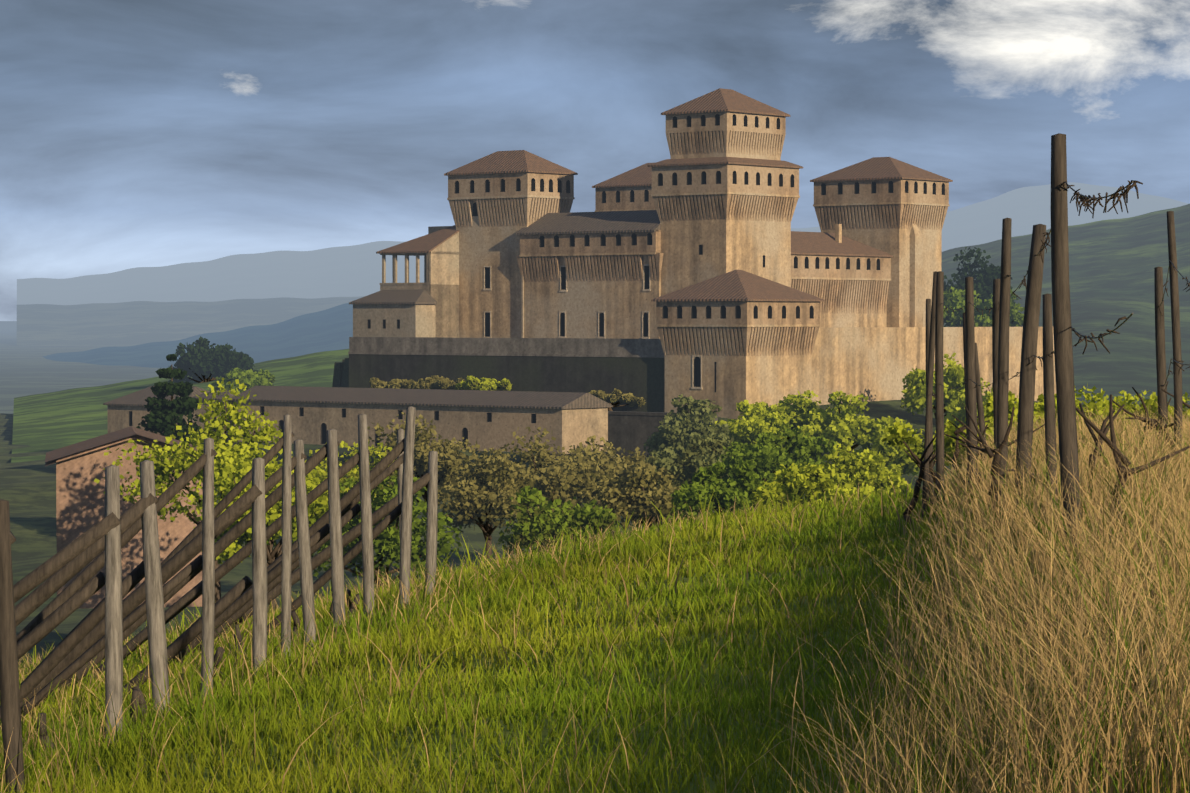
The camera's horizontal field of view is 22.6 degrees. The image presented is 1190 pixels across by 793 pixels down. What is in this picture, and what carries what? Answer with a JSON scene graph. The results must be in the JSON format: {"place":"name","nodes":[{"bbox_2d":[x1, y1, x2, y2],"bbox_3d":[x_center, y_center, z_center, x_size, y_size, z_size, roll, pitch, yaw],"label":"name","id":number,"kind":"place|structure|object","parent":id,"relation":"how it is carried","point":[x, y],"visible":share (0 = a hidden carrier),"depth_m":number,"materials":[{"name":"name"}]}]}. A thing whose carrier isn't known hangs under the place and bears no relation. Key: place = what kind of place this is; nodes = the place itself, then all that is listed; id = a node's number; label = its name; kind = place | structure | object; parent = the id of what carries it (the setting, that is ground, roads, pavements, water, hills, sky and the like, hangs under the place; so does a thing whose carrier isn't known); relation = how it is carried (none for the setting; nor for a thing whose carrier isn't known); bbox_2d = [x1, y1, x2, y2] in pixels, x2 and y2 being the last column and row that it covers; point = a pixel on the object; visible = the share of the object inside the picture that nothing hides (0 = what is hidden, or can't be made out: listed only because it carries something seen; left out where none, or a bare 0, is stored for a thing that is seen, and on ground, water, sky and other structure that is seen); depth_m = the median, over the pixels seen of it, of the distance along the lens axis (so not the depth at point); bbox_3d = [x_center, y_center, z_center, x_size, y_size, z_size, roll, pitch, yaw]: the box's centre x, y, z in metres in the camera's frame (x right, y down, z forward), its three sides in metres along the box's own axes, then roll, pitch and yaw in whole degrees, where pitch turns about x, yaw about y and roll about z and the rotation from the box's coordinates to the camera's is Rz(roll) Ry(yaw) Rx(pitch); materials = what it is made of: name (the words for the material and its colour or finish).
{"place":"outdoors","nodes":[
{"label":"outdoors","id":0,"kind":"place"},
{"bbox_2d":[0,321,165,413],"bbox_3d":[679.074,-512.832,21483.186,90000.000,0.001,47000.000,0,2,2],"label":"ground sheet","id":1,"kind":"object","parent":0,"point":[27,370],"depth_m":3288.36,"materials":[{"name":"grey"}]},
{"bbox_2d":[11,349,348,462],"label":"hill field","id":2,"kind":"structure","parent":0,"point":[51,421],"depth_m":601.81,"materials":[{"name":"plant"}]},
{"bbox_2d":[17,296,364,345],"bbox_3d":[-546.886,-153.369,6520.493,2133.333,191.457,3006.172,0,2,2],"label":"valley hills","id":3,"kind":"structure","parent":0,"point":[132,323],"depth_m":7161.60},
{"bbox_2d":[43,303,352,367],"bbox_3d":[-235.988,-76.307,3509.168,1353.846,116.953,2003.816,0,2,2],"label":"hills","id":4,"kind":"structure","parent":0,"point":[330,329],"depth_m":4001.89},
{"bbox_2d":[192,400,251,448],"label":"chapel tower wall","id":5,"kind":"structure","parent":0,"point":[201,410],"depth_m":283.35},
{"bbox_2d":[192,390,234,400],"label":"chapel tower roof","id":6,"kind":"structure","parent":5,"relation":"on","point":[209,396],"depth_m":283.34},
{"bbox_2d":[222,350,257,373],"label":"hill tree","id":7,"kind":"object","parent":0,"point":[251,360],"visible":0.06,"depth_m":650.90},
{"bbox_2d":[410,375,464,389],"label":"bush","id":8,"kind":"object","parent":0,"point":[437,382],"depth_m":299.17,"materials":[{"name":"plant"}]},
{"bbox_2d":[455,376,511,390],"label":"bush","id":9,"kind":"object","parent":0,"point":[471,383],"depth_m":296.07,"materials":[{"name":"plant"}]},
{"bbox_2d":[0,400,1188,667],"bbox_3d":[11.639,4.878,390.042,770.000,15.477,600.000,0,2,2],"label":"valley terrain","id":10,"kind":"structure","parent":0,"point":[28,490],"depth_m":233.58,"materials":[{"name":"green plant"}]},
{"bbox_2d":[45,426,214,608],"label":"house","id":11,"kind":"structure","parent":10,"relation":"on","point":[80,501],"depth_m":136.18,"materials":[{"name":"paint"}]},
{"bbox_2d":[107,405,191,433],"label":"chapel wall","id":12,"kind":"structure","parent":10,"relation":"on","point":[120,417],"depth_m":290.34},
{"bbox_2d":[103,385,208,405],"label":"chapel roof","id":13,"kind":"structure","parent":12,"relation":"on","point":[137,398],"depth_m":290.34,"materials":[{"name":"tile"}]},
{"bbox_2d":[136,354,220,495],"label":"conifer","id":14,"kind":"object","parent":10,"relation":"on","point":[163,416],"depth_m":215.20,"materials":[{"name":"plant"}]},
{"bbox_2d":[94,378,315,601],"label":"tree","id":15,"kind":"object","parent":10,"relation":"on","point":[177,462],"depth_m":125.15,"materials":[{"name":"plant"}]},
{"bbox_2d":[168,336,252,383],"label":"hill tree","id":16,"kind":"object","parent":10,"relation":"on","point":[200,358],"depth_m":640.39,"materials":[{"name":"plant"}]},
{"bbox_2d":[210,368,274,392],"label":"bush","id":17,"kind":"object","parent":10,"relation":"on","point":[250,378],"visible":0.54,"depth_m":519.80,"materials":[{"name":"plant"}]},
{"bbox_2d":[266,441,413,595],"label":"shrub","id":18,"kind":"object","parent":10,"relation":"on","point":[353,472],"depth_m":169.82,"materials":[{"name":"plant"}]},
{"bbox_2d":[332,358,348,387],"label":"wall","id":19,"kind":"structure","parent":10,"relation":"on","point":[341,375],"depth_m":320.94,"materials":[{"name":"stone"}]},
{"bbox_2d":[369,377,414,388],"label":"bush","id":20,"kind":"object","parent":10,"relation":"on","point":[393,383],"depth_m":303.01,"materials":[{"name":"plant"}]},
{"bbox_2d":[234,400,607,453],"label":"long barn wall","id":21,"kind":"structure","parent":10,"relation":"on","point":[487,428],"depth_m":262.30,"materials":[{"name":"stone"}]},
{"bbox_2d":[232,386,612,408],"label":"roof","id":22,"kind":"structure","parent":21,"relation":"on","point":[509,399],"depth_m":266.11,"materials":[{"name":"tile"}]},
{"bbox_2d":[367,412,482,517],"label":"shrub","id":23,"kind":"object","parent":10,"relation":"on","point":[449,456],"depth_m":199.00,"materials":[{"name":"plant"}]},
{"bbox_2d":[438,446,547,560],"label":"tree","id":24,"kind":"object","parent":10,"relation":"on","point":[496,489],"depth_m":173.79,"materials":[{"name":"plant"}]},
{"bbox_2d":[348,337,664,411],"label":"terrace wall","id":25,"kind":"structure","parent":10,"relation":"on","point":[636,367],"depth_m":296.99,"materials":[{"name":"stone"}]},
{"bbox_2d":[471,426,622,528],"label":"shrub","id":26,"kind":"object","parent":10,"relation":"on","point":[561,477],"depth_m":185.01,"materials":[{"name":"plant"}]},
{"bbox_2d":[498,486,618,559],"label":"shrub","id":27,"kind":"object","parent":10,"relation":"on","point":[539,522],"depth_m":128.85,"materials":[{"name":"plant"}]},
{"bbox_2d":[533,435,654,534],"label":"tree","id":28,"kind":"object","parent":10,"relation":"on","point":[629,463],"depth_m":199.51,"materials":[{"name":"plant"}]},
{"bbox_2d":[550,411,717,467],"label":"retaining wall","id":29,"kind":"structure","parent":10,"relation":"on","point":[629,430],"depth_m":260.10,"materials":[{"name":"stone"}]},
{"bbox_2d":[584,460,691,530],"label":"shrub","id":30,"kind":"object","parent":10,"relation":"on","point":[622,501],"depth_m":149.05,"materials":[{"name":"plant"}]},
{"bbox_2d":[644,394,729,482],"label":"tree","id":31,"kind":"object","parent":10,"relation":"on","point":[676,431],"depth_m":243.48,"materials":[{"name":"plant"}]},
{"bbox_2d":[641,432,737,494],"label":"shrub","id":32,"kind":"object","parent":10,"relation":"on","point":[674,463],"depth_m":188.29,"materials":[{"name":"plant"}]},
{"bbox_2d":[668,460,768,522],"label":"shrub","id":33,"kind":"object","parent":10,"relation":"on","point":[703,483],"depth_m":129.12,"materials":[{"name":"plant"}]},
{"bbox_2d":[665,343,810,418],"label":"tower shaft","id":34,"kind":"object","parent":10,"relation":"on","point":[729,382],"visible":0.54,"depth_m":281.99,"materials":[{"name":"stone"}]},
{"bbox_2d":[657,327,818,355],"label":"tower corbels","id":35,"kind":"object","parent":34,"relation":"on","point":[771,340],"visible":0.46,"depth_m":282.07,"materials":[{"name":"stone"}]},
{"bbox_2d":[656,301,819,324],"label":"tower gallery wall","id":36,"kind":"structure","parent":34,"relation":"on","point":[736,312],"depth_m":281.73,"materials":[{"name":"stone"}]},
{"bbox_2d":[651,270,824,326],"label":"tower roof","id":37,"kind":"structure","parent":34,"relation":"on","point":[737,285],"depth_m":283.00,"materials":[{"name":"tile"}]},
{"bbox_2d":[710,400,788,447],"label":"tree","id":38,"kind":"object","parent":10,"relation":"on","point":[750,428],"depth_m":248.59,"materials":[{"name":"plant"}]},
{"bbox_2d":[717,424,836,485],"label":"shrub","id":39,"kind":"object","parent":10,"relation":"on","point":[765,454],"depth_m":169.42,"materials":[{"name":"plant"}]},
{"bbox_2d":[747,390,827,454],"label":"tree","id":40,"kind":"object","parent":10,"relation":"on","point":[803,404],"depth_m":263.61,"materials":[{"name":"plant"}]},
{"bbox_2d":[851,425,933,479],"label":"shrub","id":41,"kind":"object","parent":10,"relation":"on","point":[894,457],"visible":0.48,"depth_m":227.72,"materials":[{"name":"plant"}]},
{"bbox_2d":[903,429,961,471],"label":"vine hedge","id":42,"kind":"object","parent":10,"relation":"on","point":[915,447],"depth_m":98.47,"materials":[{"name":"plant"}]},
{"bbox_2d":[900,352,989,418],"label":"castle tree","id":43,"kind":"object","parent":10,"relation":"on","point":[914,399],"depth_m":281.68,"materials":[{"name":"plant"}]},
{"bbox_2d":[944,387,1014,429],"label":"castle tree","id":44,"kind":"object","parent":10,"relation":"on","point":[961,415],"visible":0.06,"depth_m":268.38,"materials":[{"name":"plant"}]},
{"bbox_2d":[943,247,1017,323],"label":"tree","id":45,"kind":"object","parent":10,"relation":"on","point":[983,281],"depth_m":595.94,"materials":[{"name":"plant"}]},
{"bbox_2d":[0,460,1189,792],"bbox_3d":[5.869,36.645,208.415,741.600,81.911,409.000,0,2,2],"label":"terrain","id":46,"kind":"structure","parent":0,"point":[544,735],"depth_m":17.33,"materials":[{"name":"plant"}]},
{"bbox_2d":[0,432,429,792],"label":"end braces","id":47,"kind":"object","parent":46,"relation":"on","point":[78,647],"visible":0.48,"depth_m":23.36,"materials":[{"name":"wood"}]},
{"bbox_2d":[201,457,328,611],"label":"bush","id":48,"kind":"object","parent":46,"relation":"on","point":[319,506],"depth_m":109.09,"materials":[{"name":"plant"}]},
{"bbox_2d":[105,406,437,742],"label":"fence posts","id":49,"kind":"object","parent":46,"relation":"on","point":[156,627],"visible":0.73,"depth_m":25.55,"materials":[{"name":"wood"}]},
{"bbox_2d":[311,474,461,589],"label":"shrub","id":50,"kind":"object","parent":46,"relation":"on","point":[387,540],"depth_m":119.67,"materials":[{"name":"plant"}]},
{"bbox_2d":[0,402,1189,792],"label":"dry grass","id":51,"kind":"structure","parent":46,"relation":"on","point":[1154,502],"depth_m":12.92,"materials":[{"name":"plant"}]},
{"bbox_2d":[748,463,883,509],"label":"shrub","id":52,"kind":"object","parent":46,"relation":"on","point":[813,478],"visible":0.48,"depth_m":114.05,"materials":[{"name":"plant"}]},
{"bbox_2d":[791,390,906,459],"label":"shrub","id":53,"kind":"object","parent":46,"relation":"on","point":[844,429],"depth_m":259.94,"materials":[{"name":"plant"}]},
{"bbox_2d":[789,443,913,496],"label":"shrub","id":54,"kind":"object","parent":46,"relation":"on","point":[843,473],"depth_m":149.25,"materials":[{"name":"plant"}]},
{"bbox_2d":[882,390,1077,470],"bbox_3d":[7.738,2.116,58.416,4.293,4.467,3.378,0,2,2],"label":"vine hedge","id":55,"kind":"object","parent":46,"relation":"on","point":[899,434],"visible":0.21,"depth_m":58.44,"materials":[{"name":"plant"}]},
{"bbox_2d":[933,402,1036,457],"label":"vine hedge","id":56,"kind":"object","parent":46,"relation":"on","point":[934,443],"depth_m":79.17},
{"bbox_2d":[903,387,1189,549],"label":"grapevines","id":57,"kind":"object","parent":46,"relation":"on","point":[1101,433],"visible":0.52,"depth_m":23.96,"materials":[{"name":"brown plant"}]},
{"bbox_2d":[922,133,1182,575],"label":"vineyard posts","id":58,"kind":"object","parent":46,"relation":"on","point":[1058,299],"visible":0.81,"depth_m":24.81,"materials":[{"name":"wood"}]},
{"bbox_2d":[932,180,1189,398],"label":"vines","id":59,"kind":"object","parent":58,"relation":"attached to","point":[1083,199],"visible":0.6,"depth_m":15.12,"materials":[{"name":"brown plant"}]},
{"bbox_2d":[933,181,1189,394],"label":"vineyard wires","id":60,"kind":"object","parent":58,"relation":"attached to","point":[1130,315],"visible":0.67,"depth_m":23.11,"materials":[{"name":"metal"}]},
{"bbox_2d":[1014,384,1118,426],"bbox_3d":[10.238,2.047,62.224,3.462,4.738,3.423,0,2,2],"label":"vine hedge","id":61,"kind":"object","parent":46,"relation":"on","point":[1087,396],"depth_m":60.90,"materials":[{"name":"plant"}]},
{"bbox_2d":[1034,390,1186,428],"bbox_3d":[10.367,2.008,62.095,4.226,4.312,3.731,0,2,2],"label":"vine hedge","id":62,"kind":"object","parent":46,"relation":"on","point":[1152,401],"visible":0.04,"depth_m":61.74,"materials":[{"name":"plant"}]},
{"bbox_2d":[1097,390,1189,433],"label":"vine hedge","id":63,"kind":"object","parent":46,"relation":"on","point":[1125,394],"depth_m":63.52,"materials":[{"name":"plant"}]},
{"bbox_2d":[1182,392,1189,421],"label":"vine hedge","id":64,"kind":"object","parent":46,"relation":"on","point":[1185,399],"depth_m":71.91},
{"bbox_2d":[0,0,1189,320],"label":"sky","id":65,"kind":"structure","parent":0,"point":[134,133],"materials":[{"name":"blue"}]},
{"bbox_2d":[17,182,1187,304],"bbox_3d":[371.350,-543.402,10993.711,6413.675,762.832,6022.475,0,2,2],"label":"hills","id":66,"kind":"structure","parent":0,"point":[350,271],"depth_m":12579.66,"materials":[{"name":"grey"}]},
{"bbox_2d":[589,389,645,410],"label":"bush","id":67,"kind":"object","parent":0,"point":[615,395],"depth_m":287.32,"materials":[{"name":"plant"}]},
{"bbox_2d":[941,204,1189,302],"bbox_3d":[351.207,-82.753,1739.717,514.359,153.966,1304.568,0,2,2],"label":"green hills","id":68,"kind":"structure","parent":0,"point":[1123,257],"depth_m":2066.81,"materials":[{"name":"plant"}]},
{"bbox_2d":[944,296,1189,404],"bbox_3d":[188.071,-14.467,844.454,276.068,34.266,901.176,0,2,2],"label":"hills","id":69,"kind":"structure","parent":0,"point":[1127,363],"depth_m":982.25,"materials":[{"name":"plant"}]},
{"bbox_2d":[943,286,1024,326],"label":"tree","id":70,"kind":"object","parent":69,"relation":"on","point":[955,299],"depth_m":555.14,"materials":[{"name":"plant"}]},
{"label":"terrace fill","id":71,"kind":"object","parent":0,"visible":0},
{"bbox_2d":[353,304,435,336],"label":"block wall","id":72,"kind":"structure","parent":71,"relation":"on","point":[394,320],"depth_m":318.80,"materials":[{"name":"grey stone"}]},
{"bbox_2d":[349,289,436,303],"bbox_3d":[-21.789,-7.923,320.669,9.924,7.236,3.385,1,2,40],"label":"roof","id":73,"kind":"structure","parent":72,"relation":"on","point":[415,296],"depth_m":319.80,"materials":[{"name":"brown tile"}]},
{"bbox_2d":[380,226,458,337],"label":"loggia wing","id":74,"kind":"structure","parent":71,"relation":"on","point":[440,285],"depth_m":321.47,"materials":[{"name":"stone"}]},
{"bbox_2d":[376,225,458,253],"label":"roof","id":75,"kind":"structure","parent":74,"relation":"on","point":[428,243],"depth_m":322.38,"materials":[{"name":"tile"}]},
{"bbox_2d":[456,199,534,337],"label":"tower shaft","id":76,"kind":"object","parent":71,"relation":"on","point":[497,249],"visible":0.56,"depth_m":319.96,"materials":[{"name":"stone"}]},
{"bbox_2d":[448,197,572,227],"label":"tower corbels","id":77,"kind":"object","parent":76,"relation":"attached to","point":[495,211],"visible":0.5,"depth_m":318.73,"materials":[{"name":"stone"}]},
{"bbox_2d":[448,172,573,197],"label":"tower gallery","id":78,"kind":"object","parent":76,"relation":"on","point":[515,184],"visible":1,"depth_m":318.72,"materials":[{"name":"stone"}]},
{"bbox_2d":[444,150,577,199],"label":"tower roof","id":79,"kind":"structure","parent":76,"relation":"on","point":[515,161],"depth_m":319.55,"materials":[{"name":"tile"}]},
{"bbox_2d":[524,255,660,338],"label":"wing wall","id":80,"kind":"structure","parent":71,"relation":"on","point":[623,304],"depth_m":310.50,"materials":[{"name":"stone"}]},
{"bbox_2d":[521,275,523,337],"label":"wing pilaster","id":81,"kind":"object","parent":80,"relation":"attached to","point":[522,308],"visible":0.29,"depth_m":316.41,"materials":[{"name":"grey stone"}]},
{"bbox_2d":[516,253,663,281],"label":"corbels","id":82,"kind":"object","parent":80,"relation":"attached to","point":[597,265],"visible":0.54,"depth_m":310.02,"materials":[{"name":"stone"}]},
{"bbox_2d":[520,230,660,254],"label":"wing gallery","id":83,"kind":"object","parent":80,"relation":"attached to","point":[619,242],"visible":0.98,"depth_m":309.62,"materials":[{"name":"stone"}]},
{"bbox_2d":[516,210,660,256],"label":"wing roof","id":84,"kind":"structure","parent":83,"relation":"on","point":[602,222],"depth_m":311.08,"materials":[{"name":"tile"}]},
{"bbox_2d":[483,264,701,388],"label":"windows","id":85,"kind":"structure","parent":80,"relation":"attached to","point":[642,337],"depth_m":309.68,"materials":[{"name":"stone"}]},
{"bbox_2d":[660,211,790,295],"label":"keep shaft","id":86,"kind":"object","parent":71,"relation":"on","point":[696,251],"visible":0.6,"depth_m":302.83,"materials":[{"name":"stone"}]},
{"bbox_2d":[652,194,797,221],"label":"tower corbels","id":87,"kind":"object","parent":86,"relation":"attached to","point":[747,206],"visible":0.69,"depth_m":302.34,"materials":[{"name":"stone"}]},
{"bbox_2d":[652,164,798,195],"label":"keep gallery","id":88,"kind":"object","parent":87,"relation":"on","point":[723,178],"visible":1,"depth_m":302.04,"materials":[{"name":"stone"}]},
{"bbox_2d":[647,162,802,197],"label":"roof","id":89,"kind":"structure","parent":88,"relation":"attached to","point":[737,193],"depth_m":301.91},
{"bbox_2d":[650,157,802,166],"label":"roof","id":90,"kind":"structure","parent":88,"relation":"on","point":[722,159],"depth_m":302.21,"materials":[{"name":"tile"}]},
{"bbox_2d":[670,140,780,159],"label":"tower wall","id":91,"kind":"structure","parent":90,"relation":"on","point":[724,154],"depth_m":302.97,"materials":[{"name":"stone"}]},
{"bbox_2d":[666,130,784,156],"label":"tower corbels","id":92,"kind":"object","parent":91,"relation":"attached to","point":[754,141],"visible":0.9,"depth_m":302.85,"materials":[{"name":"stone"}]},
{"bbox_2d":[666,112,785,134],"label":"keep turret gallery","id":93,"kind":"object","parent":91,"relation":"attached to","point":[719,121],"visible":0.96,"depth_m":302.65,"materials":[{"name":"stone"}]},
{"bbox_2d":[661,88,789,116],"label":"roof","id":94,"kind":"structure","parent":93,"relation":"on","point":[723,100],"depth_m":303.54,"materials":[{"name":"tile"}]},
{"bbox_2d":[819,305,886,327],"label":"wing wall","id":95,"kind":"structure","parent":71,"relation":"on","point":[833,320],"depth_m":319.48,"materials":[{"name":"stone"}]},
{"bbox_2d":[791,279,889,313],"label":"corbels","id":96,"kind":"object","parent":95,"relation":"attached to","point":[871,295],"visible":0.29,"depth_m":318.40,"materials":[{"name":"stone"}]},
{"bbox_2d":[791,254,890,278],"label":"wing gallery","id":97,"kind":"object","parent":95,"relation":"attached to","point":[829,266],"visible":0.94,"depth_m":316.79,"materials":[{"name":"stone"}]},
{"bbox_2d":[791,224,892,280],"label":"wing roof","id":98,"kind":"structure","parent":97,"relation":"on","point":[836,243],"depth_m":318.28,"materials":[{"name":"tile"}]},
{"bbox_2d":[821,217,941,326],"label":"tower shaft","id":99,"kind":"object","parent":71,"relation":"on","point":[894,242],"visible":0.07,"depth_m":324.60,"materials":[{"name":"stone"}]},
{"bbox_2d":[814,204,947,229],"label":"tower corbels","id":100,"kind":"object","parent":99,"relation":"attached to","point":[921,216],"visible":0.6,"depth_m":326.18,"materials":[{"name":"stone"}]},
{"bbox_2d":[814,179,948,203],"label":"tower gallery","id":101,"kind":"object","parent":99,"relation":"on","point":[881,190],"visible":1,"depth_m":326.01,"materials":[{"name":"stone"}]},
{"bbox_2d":[810,157,952,205],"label":"tower roof","id":102,"kind":"structure","parent":101,"relation":"on","point":[876,168],"depth_m":326.94,"materials":[{"name":"tile"}]},
{"bbox_2d":[909,223,922,326],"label":"buttress","id":103,"kind":"structure","parent":71,"relation":"on","point":[916,285],"depth_m":324.74,"materials":[{"name":"stone"}]},
{"bbox_2d":[811,327,1055,404],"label":"terrace wall","id":104,"kind":"structure","parent":71,"relation":"on","point":[875,363],"depth_m":297.76,"materials":[{"name":"stone"}]},
{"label":"tower shaft","id":105,"kind":"object","parent":71,"relation":"on","visible":0},
{"bbox_2d":[595,186,655,210],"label":"tower upper wall","id":106,"kind":"structure","parent":105,"relation":"on","point":[622,198],"depth_m":346.42,"materials":[{"name":"brick"}]},
{"bbox_2d":[592,163,655,211],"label":"tower roof","id":107,"kind":"structure","parent":106,"relation":"on","point":[641,175],"depth_m":347.35,"materials":[{"name":"tile"}]}
]}

